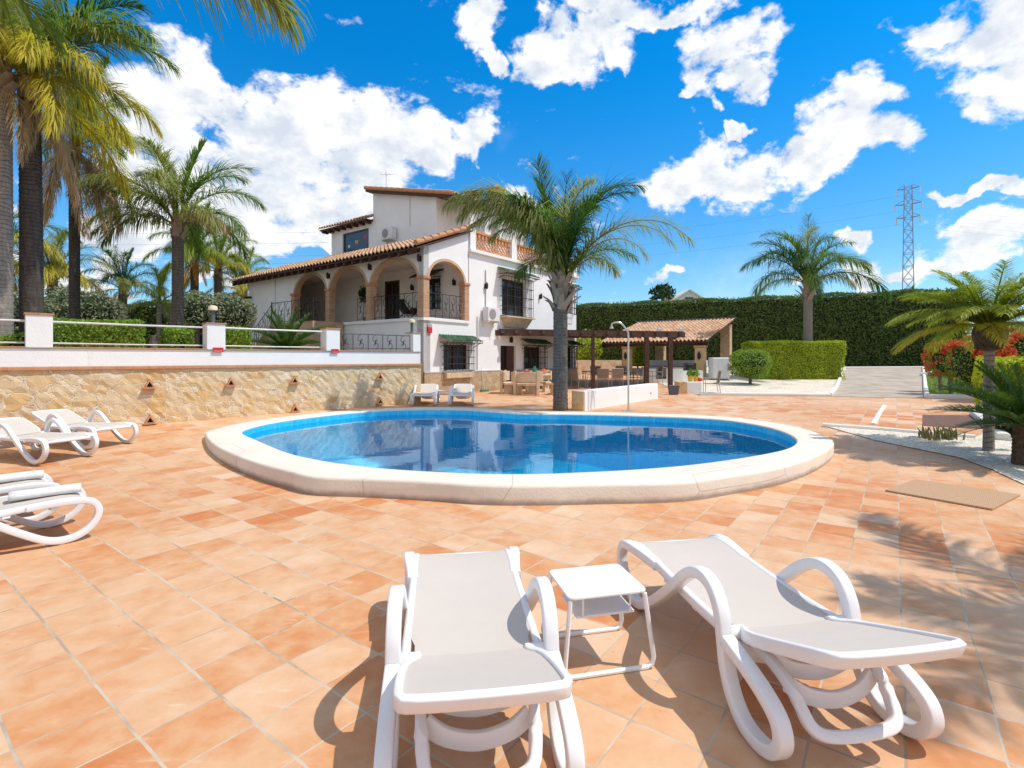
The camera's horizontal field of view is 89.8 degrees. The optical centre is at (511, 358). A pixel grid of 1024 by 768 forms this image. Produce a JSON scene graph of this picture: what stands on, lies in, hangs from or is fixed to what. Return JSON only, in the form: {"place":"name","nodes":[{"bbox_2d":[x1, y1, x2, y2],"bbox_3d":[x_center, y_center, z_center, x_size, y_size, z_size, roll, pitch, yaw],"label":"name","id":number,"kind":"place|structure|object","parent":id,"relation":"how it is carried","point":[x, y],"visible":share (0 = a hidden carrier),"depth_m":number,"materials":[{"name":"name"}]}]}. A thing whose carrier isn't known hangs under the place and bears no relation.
{"place":"outdoors","nodes":[
{"label":"outdoors","id":0,"kind":"place"},
{"bbox_2d":[0,470,43,482],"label":"towel","id":1,"kind":"object","parent":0,"point":[12,477],"visible":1,"depth_m":5.17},
{"bbox_2d":[420,361,422,383],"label":"garden ground","id":2,"kind":"structure","parent":0,"point":[421,362],"depth_m":18.71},
{"bbox_2d":[0,332,24,346],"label":"shrub","id":3,"kind":"object","parent":2,"relation":"on","point":[13,337],"visible":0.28,"depth_m":9.93,"materials":[{"name":"green plant"}]},
{"bbox_2d":[13,291,65,333],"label":"olive bush","id":4,"kind":"object","parent":2,"relation":"on","point":[50,309],"visible":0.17,"depth_m":17.83,"materials":[{"name":"green plant"}]},
{"bbox_2d":[13,185,83,291],"bbox_3d":[-22.104,-3.874,22.150,5.070,7.948,5.413,0,0,29],"label":"palm tree","id":5,"kind":"object","parent":2,"relation":"on","point":[54,253],"visible":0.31,"depth_m":23.17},
{"bbox_2d":[13,226,115,297],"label":"palm tree","id":6,"kind":"object","parent":2,"relation":"on","point":[52,275],"visible":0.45,"depth_m":24.79,"materials":[{"name":"plant"}]},
{"bbox_2d":[44,286,89,344],"bbox_3d":[-17.434,-1.329,20.016,2.559,2.960,2.300,0,0,0],"label":"olive bush","id":7,"kind":"object","parent":2,"relation":"on","point":[57,297],"visible":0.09,"depth_m":19.48,"materials":[{"name":"green plant"}]},
{"bbox_2d":[0,0,134,338],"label":"palm tree","id":8,"kind":"object","parent":2,"relation":"on","point":[8,89],"visible":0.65,"depth_m":10.38,"materials":[{"name":"plant"}]},
{"bbox_2d":[0,0,183,333],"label":"palm tree","id":9,"kind":"object","parent":2,"relation":"on","point":[31,245],"visible":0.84,"depth_m":10.73,"materials":[{"name":"plant"}]},
{"bbox_2d":[55,290,128,328],"bbox_3d":[-15.515,-1.184,19.035,2.216,2.670,2.017,0,0,0],"label":"olive bush","id":10,"kind":"object","parent":2,"relation":"on","point":[97,307],"visible":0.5,"depth_m":18.56,"materials":[{"name":"green plant"}]},
{"bbox_2d":[13,54,178,327],"bbox_3d":[-12.832,-4.591,15.121,5.274,9.382,4.784,0,0,0],"label":"palm tree","id":11,"kind":"object","parent":2,"relation":"on","point":[75,216],"visible":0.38,"depth_m":14.76,"materials":[{"name":"plant"}]},
{"bbox_2d":[53,317,146,347],"bbox_3d":[-9.383,-0.389,11.647,1.801,1.146,1.211,0,0,-45],"label":"hedge","id":12,"kind":"object","parent":2,"relation":"on","point":[91,333],"visible":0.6,"depth_m":11.40,"materials":[{"name":"green plant"}]},
{"bbox_2d":[59,244,166,328],"bbox_3d":[-20.233,-2.998,27.288,4.476,6.197,4.452,0,0,0],"label":"palm tree","id":13,"kind":"object","parent":2,"relation":"on","point":[123,281],"visible":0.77,"depth_m":26.69,"materials":[{"name":"plant"}]},
{"bbox_2d":[127,299,188,347],"bbox_3d":[-22.962,-1.671,31.970,5.433,4.293,2.839,0,0,0],"label":"bush","id":14,"kind":"object","parent":2,"relation":"on","point":[146,315],"visible":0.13,"depth_m":31.04,"materials":[{"name":"green plant"}]},
{"bbox_2d":[124,262,197,347],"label":"palm tree","id":15,"kind":"object","parent":2,"relation":"on","point":[160,288],"visible":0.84,"depth_m":15.55,"materials":[{"name":"plant"}]},
{"bbox_2d":[65,132,266,347],"bbox_3d":[-9.941,-3.299,15.206,4.570,6.798,4.893,0,0,42],"label":"palm tree","id":16,"kind":"object","parent":2,"relation":"on","point":[177,223],"visible":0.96,"depth_m":15.14,"materials":[{"name":"plant"}]},
{"bbox_2d":[161,327,196,348],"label":"hedge","id":17,"kind":"object","parent":2,"relation":"on","point":[184,338],"visible":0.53,"depth_m":12.69,"materials":[{"name":"green plant"}]},
{"bbox_2d":[163,289,222,348],"bbox_3d":[-12.895,-1.320,21.032,2.466,2.942,2.214,0,0,0],"label":"olive bush","id":18,"kind":"object","parent":2,"relation":"on","point":[195,312],"visible":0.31,"depth_m":20.42,"materials":[{"name":"green plant"}]},
{"bbox_2d":[142,201,249,348],"bbox_3d":[-15.955,-3.954,26.079,4.672,8.108,5.073,0,0,0],"label":"palm tree","id":19,"kind":"object","parent":2,"relation":"on","point":[193,269],"visible":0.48,"depth_m":25.66,"materials":[{"name":"plant"}]},
{"bbox_2d":[157,226,269,299],"bbox_3d":[-15.973,-3.710,27.838,4.755,7.621,5.042,0,0,37],"label":"palm tree","id":20,"kind":"object","parent":2,"relation":"on","point":[219,281],"visible":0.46,"depth_m":27.81,"materials":[{"name":"plant"}]},
{"bbox_2d":[204,292,256,333],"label":"olive bush","id":21,"kind":"object","parent":2,"relation":"on","point":[234,311],"visible":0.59,"depth_m":21.00,"materials":[{"name":"green plant"}]},
{"bbox_2d":[205,246,270,330],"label":"palm tree","id":22,"kind":"object","parent":2,"relation":"on","point":[242,290],"visible":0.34,"depth_m":29.43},
{"bbox_2d":[225,326,253,348],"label":"hedge","id":23,"kind":"object","parent":2,"relation":"on","point":[236,338],"visible":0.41,"depth_m":13.43,"materials":[{"name":"green plant"}]},
{"bbox_2d":[237,308,334,349],"bbox_3d":[-6.805,-0.686,15.517,2.894,1.573,3.075,0,0,0],"label":"cycad","id":24,"kind":"object","parent":2,"relation":"on","point":[289,339],"visible":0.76,"depth_m":15.27,"materials":[{"name":"green plant"}]},
{"bbox_2d":[0,366,1023,767],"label":"terrace","id":25,"kind":"structure","parent":0,"point":[190,600],"depth_m":3.37,"materials":[{"name":"tile"}]},
{"bbox_2d":[0,473,58,523],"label":"sun lounger","id":26,"kind":"object","parent":25,"relation":"on","point":[45,481],"visible":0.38,"depth_m":5.04,"materials":[{"name":"white plastic"}]},
{"bbox_2d":[0,417,98,464],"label":"sun lounger","id":27,"kind":"object","parent":25,"relation":"on","point":[17,432],"visible":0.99,"depth_m":8.14,"materials":[{"name":"white plastic"}]},
{"bbox_2d":[0,485,102,544],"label":"sun lounger","id":28,"kind":"object","parent":25,"relation":"on","point":[9,511],"visible":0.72,"depth_m":4.47,"materials":[{"name":"white plastic"}]},
{"bbox_2d":[8,483,81,501],"bbox_3d":[-4.178,1.196,4.607,0.488,0.083,0.143,0,0,-43],"label":"towel","id":29,"kind":"object","parent":28,"relation":"on","point":[41,492],"visible":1,"depth_m":4.56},
{"bbox_2d":[31,409,138,449],"bbox_3d":[-7.669,1.240,9.148,1.879,0.589,0.732,0,0,20],"label":"sun lounger","id":30,"kind":"object","parent":25,"relation":"on","point":[71,421],"visible":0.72,"depth_m":9.15,"materials":[{"name":"white plastic"}]},
{"bbox_2d":[0,0,317,176],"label":"palm tree","id":31,"kind":"object","parent":25,"relation":"on","point":[285,16],"visible":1,"depth_m":5.79,"materials":[{"name":"plant"}]},
{"bbox_2d":[0,312,422,432],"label":"retaining wall","id":32,"kind":"structure","parent":25,"relation":"on","point":[38,371],"depth_m":11.73,"materials":[{"name":"stone"}]},
{"bbox_2d":[208,305,217,322],"bbox_3d":[-7.060,-1.040,12.130,0.200,0.420,0.195,0,0,0],"label":"garden lamp","id":33,"kind":"object","parent":32,"relation":"on","point":[213,308],"visible":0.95,"depth_m":12.09,"materials":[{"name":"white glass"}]},
{"bbox_2d":[230,184,582,393],"bbox_3d":[-5.614,-3.638,26.978,14.468,10.277,12.990,0,0,37],"label":"villa","id":34,"kind":"object","parent":25,"relation":"on","point":[459,344],"visible":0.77,"depth_m":22.75,"materials":[{"name":"white paint"}]},
{"bbox_2d":[344,228,368,252],"bbox_3d":[-8.197,-6.060,27.164,2.220,1.320,0.080,0,0,37],"label":"window","id":35,"kind":"structure","parent":34,"relation":"in","point":[357,240],"depth_m":27.19,"materials":[{"name":"blue glass"}]},
{"bbox_2d":[358,286,376,320],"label":"potted plant","id":36,"kind":"object","parent":34,"relation":"on","point":[362,292],"visible":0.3,"depth_m":23.76,"materials":[{"name":"green plant"}]},
{"bbox_2d":[381,226,396,243],"bbox_3d":[-6.022,-5.985,25.179,0.800,0.830,0.378,0,0,37],"label":"air conditioner","id":37,"kind":"object","parent":34,"relation":"attached to","point":[388,234],"visible":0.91,"depth_m":24.99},
{"bbox_2d":[385,280,399,318],"bbox_3d":[-5.510,-2.570,23.901,1.050,2.060,0.140,0,0,37],"label":"door","id":38,"kind":"structure","parent":34,"relation":"in","point":[392,288],"depth_m":23.88,"materials":[{"name":"brown wood"}]},
{"bbox_2d":[393,298,416,318],"bbox_3d":[-4.318,-2.048,21.278,1.218,1.008,0.596,0,0,37],"label":"sling chair","id":39,"kind":"object","parent":34,"relation":"on","point":[406,307],"visible":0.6,"depth_m":21.30,"materials":[{"name":"black fabric"}]},
{"bbox_2d":[429,276,440,308],"bbox_3d":[-3.532,-2.800,22.282,1.265,1.400,0.374,0,0,37],"label":"window","id":40,"kind":"structure","parent":34,"relation":"in","point":[434,284],"depth_m":22.34,"materials":[{"name":"glass"}]},
{"bbox_2d":[442,343,474,378],"bbox_3d":[-2.181,0.090,20.436,0.474,1.380,1.665,0,0,37],"label":"window","id":41,"kind":"structure","parent":34,"relation":"in","point":[454,358],"depth_m":20.43,"materials":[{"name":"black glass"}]},
{"bbox_2d":[482,307,499,327],"bbox_3d":[-0.893,-1.745,21.868,0.378,0.830,0.800,0,0,37],"label":"air conditioner","id":42,"kind":"object","parent":34,"relation":"attached to","point":[491,314],"visible":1,"depth_m":21.66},
{"bbox_2d":[500,346,513,389],"bbox_3d":[-0.262,0.440,23.244,0.430,2.020,1.200,0,0,37],"label":"door","id":43,"kind":"structure","parent":34,"relation":"in","point":[506,352],"depth_m":23.28,"materials":[{"name":"brown wood"}]},
{"bbox_2d":[500,275,535,328],"bbox_3d":[0.194,-2.525,23.476,0.640,2.250,2.220,0,0,37],"label":"window","id":44,"kind":"structure","parent":34,"relation":"in","point":[512,293],"depth_m":23.57,"materials":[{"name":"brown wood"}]},
{"bbox_2d":[523,346,546,369],"bbox_3d":[1.038,-0.040,24.750,0.474,1.120,1.755,0,0,37],"label":"window","id":45,"kind":"structure","parent":34,"relation":"in","point":[531,357],"depth_m":24.80,"materials":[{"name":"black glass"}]},
{"bbox_2d":[567,346,577,368],"bbox_3d":[3.063,-0.040,27.471,0.474,1.200,0.975,0,0,37],"label":"window","id":46,"kind":"structure","parent":34,"relation":"in","point":[568,352],"depth_m":27.45,"materials":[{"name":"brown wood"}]},
{"bbox_2d":[567,289,577,314],"bbox_3d":[3.064,-3.000,27.439,0.514,1.300,0.925,0,0,37],"label":"window","id":47,"kind":"structure","parent":34,"relation":"in","point":[570,289],"depth_m":27.64,"materials":[{"name":"white metal"}]},
{"bbox_2d":[410,384,439,405],"bbox_3d":[-2.642,1.117,15.801,0.732,0.589,1.879,0,0,-3],"label":"sun lounger","id":48,"kind":"object","parent":25,"relation":"on","point":[429,391],"visible":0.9,"depth_m":15.82,"materials":[{"name":"white plastic"}]},
{"bbox_2d":[448,384,473,405],"bbox_3d":[-1.532,1.117,15.801,0.732,0.589,1.879,0,0,-3],"label":"sun lounger","id":49,"kind":"object","parent":25,"relation":"on","point":[462,391],"visible":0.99,"depth_m":16.05,"materials":[{"name":"white plastic"}]},
{"bbox_2d":[373,546,584,767],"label":"sun lounger","id":50,"kind":"object","parent":25,"relation":"on","point":[465,621],"visible":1,"depth_m":2.09,"materials":[{"name":"white plastic"}]},
{"bbox_2d":[500,370,512,393],"bbox_3d":[-0.147,0.940,20.741,0.530,0.920,1.264,0,0,8],"label":"stone bench","id":51,"kind":"object","parent":25,"relation":"on","point":[504,377],"visible":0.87,"depth_m":20.30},
{"bbox_2d":[205,407,833,505],"bbox_3d":[-0.234,1.550,9.738,11.465,0.340,8.390,0,0,18],"label":"pool rim","id":52,"kind":"object","parent":25,"relation":"on","point":[235,448],"visible":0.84,"depth_m":6.11,"materials":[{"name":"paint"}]},
{"bbox_2d":[242,410,796,473],"bbox_3d":[-0.224,2.179,9.773,10.363,1.542,7.210,0,0,18],"label":"pool basin","id":53,"kind":"object","parent":25,"relation":"in","point":[498,443],"visible":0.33,"depth_m":12.78,"materials":[{"name":"liquid"}]},
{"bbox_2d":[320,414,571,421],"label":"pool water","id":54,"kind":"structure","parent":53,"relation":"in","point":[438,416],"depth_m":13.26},
{"bbox_2d":[511,371,542,395],"bbox_3d":[0.596,0.940,19.619,1.264,0.920,0.530,0,0,15],"label":"stone bench","id":55,"kind":"object","parent":25,"relation":"on","point":[536,377],"visible":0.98,"depth_m":19.39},
{"bbox_2d":[522,370,551,391],"bbox_3d":[1.035,0.940,21.600,1.264,0.920,0.530,0,0,10],"label":"stone bench","id":56,"kind":"object","parent":25,"relation":"on","point":[545,387],"visible":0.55,"depth_m":21.52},
{"bbox_2d":[526,373,550,393],"bbox_3d":[0.858,1.005,20.600,1.400,0.790,1.400,0,0,0],"label":"stone table","id":57,"kind":"object","parent":25,"relation":"on","point":[531,389],"visible":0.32,"depth_m":20.42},
{"bbox_2d":[438,150,695,410],"bbox_3d":[1.597,-2.076,13.983,6.426,6.952,4.302,0,0,24],"label":"palm tree","id":58,"kind":"object","parent":25,"relation":"on","point":[552,235],"visible":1,"depth_m":13.62,"materials":[{"name":"plant"}]},
{"bbox_2d":[570,369,587,388],"bbox_3d":[3.069,0.935,23.582,0.595,0.934,0.566,0,0,-30],"label":"dining chair","id":59,"kind":"object","parent":25,"relation":"on","point":[575,374],"visible":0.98,"depth_m":23.48,"materials":[{"name":"beige"}]},
{"bbox_2d":[576,329,602,359],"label":"shrub","id":60,"kind":"object","parent":25,"relation":"on","point":[584,352],"visible":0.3,"depth_m":32.28,"materials":[{"name":"green plant"}]},
{"bbox_2d":[495,329,684,388],"bbox_3d":[4.101,0.060,25.738,11.062,2.720,4.605,0,0,-13],"label":"pergola","id":61,"kind":"object","parent":25,"relation":"on","point":[646,335],"visible":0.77,"depth_m":23.78,"materials":[{"name":"wood"}]},
{"bbox_2d":[541,564,655,679],"bbox_3d":[0.455,1.400,2.790,0.507,0.401,0.409,0,0,-13],"label":"side table","id":62,"kind":"object","parent":25,"relation":"on","point":[594,591],"visible":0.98,"depth_m":2.71,"materials":[{"name":"white plastic"}]},
{"bbox_2d":[576,360,621,374],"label":"wall","id":63,"kind":"structure","parent":25,"relation":"on","point":[584,365],"depth_m":31.24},
{"bbox_2d":[596,368,608,387],"bbox_3d":[4.213,0.929,24.065,0.566,0.934,0.595,0,0,0],"label":"dining chair","id":64,"kind":"object","parent":25,"relation":"on","point":[603,372],"visible":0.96,"depth_m":23.81,"materials":[{"name":"beige"}]},
{"bbox_2d":[582,371,638,386],"bbox_3d":[4.736,0.982,24.900,2.600,0.740,0.950,0,0,0],"label":"dining table","id":65,"kind":"object","parent":25,"relation":"on","point":[609,371],"visible":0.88,"depth_m":24.46,"materials":[{"name":"wood"}]},
{"bbox_2d":[572,383,657,410],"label":"planter wall","id":66,"kind":"structure","parent":25,"relation":"on","point":[589,399],"depth_m":15.02,"materials":[{"name":"white paint"}]},
{"bbox_2d":[609,368,623,384],"bbox_3d":[4.881,0.926,24.115,0.566,0.934,0.595,0,0,-5],"label":"dining chair","id":67,"kind":"object","parent":25,"relation":"on","point":[616,374],"visible":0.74,"depth_m":23.86,"materials":[{"name":"beige"}]},
{"bbox_2d":[609,321,634,410],"bbox_3d":[2.944,0.206,13.750,0.680,2.389,0.340,0,0,0],"label":"outdoor shower","id":68,"kind":"object","parent":25,"relation":"on","point":[626,329],"visible":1,"depth_m":13.73,"materials":[{"name":"silver metal"}]},
{"bbox_2d":[632,346,643,367],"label":"shrub","id":69,"kind":"object","parent":25,"relation":"on","point":[637,355],"visible":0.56,"depth_m":36.50,"materials":[{"name":"green plant"}]},
{"bbox_2d":[641,367,683,382],"bbox_3d":[7.900,0.885,27.000,2.000,0.850,0.900,0,0,0],"label":"barbecue","id":70,"kind":"object","parent":25,"relation":"on","point":[677,373],"visible":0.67,"depth_m":26.60,"materials":[{"name":"white paint"}]},
{"bbox_2d":[598,317,735,377],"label":"barbecue pavilion","id":71,"kind":"structure","parent":25,"relation":"on","point":[699,332],"depth_m":32.77,"materials":[{"name":"tile"}]},
{"bbox_2d":[668,385,678,394],"bbox_3d":[6.228,1.218,19.815,0.358,0.364,0.358,0,0,0],"label":"square pot","id":72,"kind":"object","parent":25,"relation":"on","point":[673,389],"visible":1,"depth_m":19.66,"materials":[{"name":"ceramic"}]},
{"bbox_2d":[649,360,707,371],"bbox_3d":[10.849,0.660,33.984,3.900,1.080,0.890,0,0,37],"label":"kitchen counter","id":73,"kind":"object","parent":25,"relation":"on","point":[664,363],"visible":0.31,"depth_m":34.28,"materials":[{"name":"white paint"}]},
{"bbox_2d":[674,381,701,393],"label":"planter wall","id":74,"kind":"structure","parent":25,"relation":"on","point":[688,387],"depth_m":20.34,"materials":[{"name":"white paint"}]},
{"bbox_2d":[683,370,702,380],"bbox_3d":[9.550,0.979,27.600,1.200,0.654,0.600,0,0,0],"label":"ledge","id":75,"kind":"object","parent":25,"relation":"on","point":[685,377],"visible":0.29,"depth_m":27.30,"materials":[{"name":"white paint"}]},
{"bbox_2d":[683,363,695,370],"bbox_3d":[9.550,0.450,27.575,0.560,0.400,0.450,0,0,0],"label":"oven","id":76,"kind":"object","parent":75,"relation":"on","point":[691,366],"visible":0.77,"depth_m":27.40,"materials":[{"name":"black metal"}]},
{"bbox_2d":[700,392,830,396],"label":"kerb","id":77,"kind":"structure","parent":25,"relation":"on","point":[765,394],"depth_m":19.14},
{"bbox_2d":[617,534,966,760],"bbox_3d":[1.246,1.317,2.725,0.732,0.589,1.879,0,0,-9],"label":"sun lounger","id":78,"kind":"object","parent":25,"relation":"on","point":[732,592],"visible":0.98,"depth_m":2.22,"materials":[{"name":"white plastic"}]},
{"bbox_2d":[828,367,845,396],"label":"kerb","id":79,"kind":"structure","parent":25,"relation":"on","point":[833,390],"depth_m":23.66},
{"bbox_2d":[871,405,885,424],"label":"kerb","id":80,"kind":"structure","parent":25,"relation":"on","point":[877,416],"depth_m":12.38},
{"bbox_2d":[846,366,921,368],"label":"kerb","id":81,"kind":"structure","parent":25,"relation":"on","point":[886,367],"depth_m":36.69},
{"bbox_2d":[823,423,974,437],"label":"kerb","id":82,"kind":"structure","parent":25,"relation":"on","point":[882,428],"depth_m":10.42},
{"bbox_2d":[922,366,928,397],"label":"kerb","id":83,"kind":"structure","parent":25,"relation":"on","point":[925,390],"depth_m":24.09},
{"bbox_2d":[827,426,1023,483],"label":"gravel bed","id":84,"kind":"object","parent":25,"relation":"on","point":[1016,469],"visible":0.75,"depth_m":8.81,"materials":[{"name":"gravel"}]},
{"bbox_2d":[917,424,964,439],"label":"agave","id":85,"kind":"object","parent":84,"relation":"on","point":[924,433],"visible":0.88,"depth_m":9.49,"materials":[{"name":"green plant"}]},
{"bbox_2d":[883,257,1023,451],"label":"date palm","id":86,"kind":"object","parent":84,"relation":"on","point":[990,332],"visible":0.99,"depth_m":8.47,"materials":[{"name":"plant"}]},
{"bbox_2d":[924,360,1023,465],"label":"cycad","id":87,"kind":"object","parent":84,"relation":"on","point":[1013,415],"visible":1,"depth_m":7.65,"materials":[{"name":"green plant"}]},
{"bbox_2d":[885,479,1019,509],"bbox_3d":[5.195,1.587,6.072,1.052,0.019,0.971,0,0,-34],"label":"rubber mat","id":88,"kind":"object","parent":25,"relation":"on","point":[972,497],"visible":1,"depth_m":6.00,"materials":[{"name":"rubber"}]},
{"bbox_2d":[923,415,982,428],"bbox_3d":[10.050,1.423,11.794,0.993,0.060,2.806,0,0,38],"label":"tile panel","id":89,"kind":"object","parent":25,"relation":"on","point":[942,420],"visible":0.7,"depth_m":11.69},
{"bbox_2d":[927,394,978,399],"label":"kerb","id":90,"kind":"structure","parent":25,"relation":"on","point":[946,396],"depth_m":17.72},
{"bbox_2d":[969,412,1011,440],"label":"kerb","id":91,"kind":"structure","parent":25,"relation":"on","point":[1002,435],"depth_m":9.52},
{"bbox_2d":[971,355,1023,410],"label":"hedge","id":92,"kind":"object","parent":25,"relation":"on","point":[1003,361],"visible":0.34,"depth_m":13.55,"materials":[{"name":"green plant"}]},
{"bbox_2d":[972,327,1023,362],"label":"flowering bush","id":93,"kind":"object","parent":25,"relation":"on","point":[1015,347],"visible":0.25,"depth_m":15.91,"materials":[{"name":"red plant"}]},
{"bbox_2d":[995,407,1011,434],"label":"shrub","id":94,"kind":"object","parent":25,"relation":"on","point":[1007,428],"visible":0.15,"depth_m":9.70,"materials":[{"name":"green plant"}]},
{"bbox_2d":[0,0,1023,335],"label":"sky","id":95,"kind":"structure","parent":0,"point":[728,111],"materials":[{"name":"blue"}]},
{"bbox_2d":[633,368,841,394],"bbox_3d":[12.360,1.036,30.708,12.056,0.700,24.302,0,0,34],"label":"gravel bed","id":96,"kind":"object","parent":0,"point":[733,383],"visible":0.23,"depth_m":25.13,"materials":[{"name":"gravel"}]},
{"bbox_2d":[703,371,721,392],"bbox_3d":[7.680,0.935,19.708,0.595,0.934,0.566,0,0,12],"label":"dining chair","id":97,"kind":"object","parent":96,"relation":"on","point":[718,378],"visible":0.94,"depth_m":19.65,"materials":[{"name":"beige"}]},
{"bbox_2d":[708,358,728,379],"bbox_3d":[11.341,0.564,28.170,0.900,1.220,0.760,0,0,0],"label":"fridge","id":98,"kind":"object","parent":96,"relation":"on","point":[715,365],"visible":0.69,"depth_m":27.82,"materials":[{"name":"metal"}]},
{"bbox_2d":[728,347,773,383],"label":"shrub","id":99,"kind":"object","parent":96,"relation":"on","point":[751,363],"visible":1,"depth_m":25.25,"materials":[{"name":"green plant"}]},
{"bbox_2d":[741,340,846,379],"bbox_3d":[15.838,0.099,29.192,5.174,2.342,2.271,0,0,0],"label":"hedge","id":100,"kind":"object","parent":96,"relation":"on","point":[809,360],"visible":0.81,"depth_m":28.33,"materials":[{"name":"green plant"}]},
{"bbox_2d":[739,212,893,340],"bbox_3d":[16.805,-3.832,29.369,7.876,9.872,6.177,0,0,-31],"label":"palm tree","id":101,"kind":"object","parent":96,"relation":"on","point":[804,265],"visible":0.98,"depth_m":29.12,"materials":[{"name":"plant"}]},
{"bbox_2d":[833,368,923,397],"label":"driveway","id":102,"kind":"structure","parent":0,"point":[887,382],"depth_m":26.10,"materials":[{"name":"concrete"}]},
{"bbox_2d":[926,369,982,393],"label":"lawn","id":103,"kind":"structure","parent":0,"point":[946,380],"depth_m":25.93,"materials":[{"name":"plant"}]},
{"bbox_2d":[921,343,942,390],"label":"topiary","id":104,"kind":"object","parent":103,"relation":"on","point":[940,376],"visible":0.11,"depth_m":21.45,"materials":[{"name":"red plant"}]},
{"bbox_2d":[922,339,966,393],"bbox_3d":[16.868,0.340,19.840,1.560,2.228,1.504,0,0,0],"label":"topiary","id":105,"kind":"object","parent":103,"relation":"on","point":[939,357],"visible":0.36,"depth_m":19.76,"materials":[{"name":"red plant"}]},
{"bbox_2d":[942,335,983,390],"bbox_3d":[16.088,0.299,17.986,1.549,2.307,1.633,0,0,0],"label":"topiary","id":106,"kind":"object","parent":103,"relation":"on","point":[961,364],"visible":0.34,"depth_m":17.88,"materials":[{"name":"green plant"}]},
{"bbox_3d":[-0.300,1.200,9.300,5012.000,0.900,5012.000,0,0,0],"label":"ground","id":107,"kind":"structure","parent":0,"visible":0},
{"bbox_2d":[648,282,675,300],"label":"tree","id":108,"kind":"object","parent":107,"relation":"on","point":[658,291],"visible":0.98,"depth_m":77.10,"materials":[{"name":"green plant"}]},
{"bbox_2d":[664,289,702,303],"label":"house","id":109,"kind":"structure","parent":107,"relation":"on","point":[688,294],"depth_m":76.00,"materials":[{"name":"white paint"}]},
{"bbox_2d":[576,287,970,367],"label":"hedge","id":110,"kind":"object","parent":107,"relation":"on","point":[855,321],"visible":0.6,"depth_m":41.09,"materials":[{"name":"green plant"}]},
{"bbox_2d":[894,184,922,288],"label":"pylon","id":111,"kind":"object","parent":107,"relation":"on","point":[908,224],"visible":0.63,"depth_m":99.78,"materials":[{"name":"metal"}]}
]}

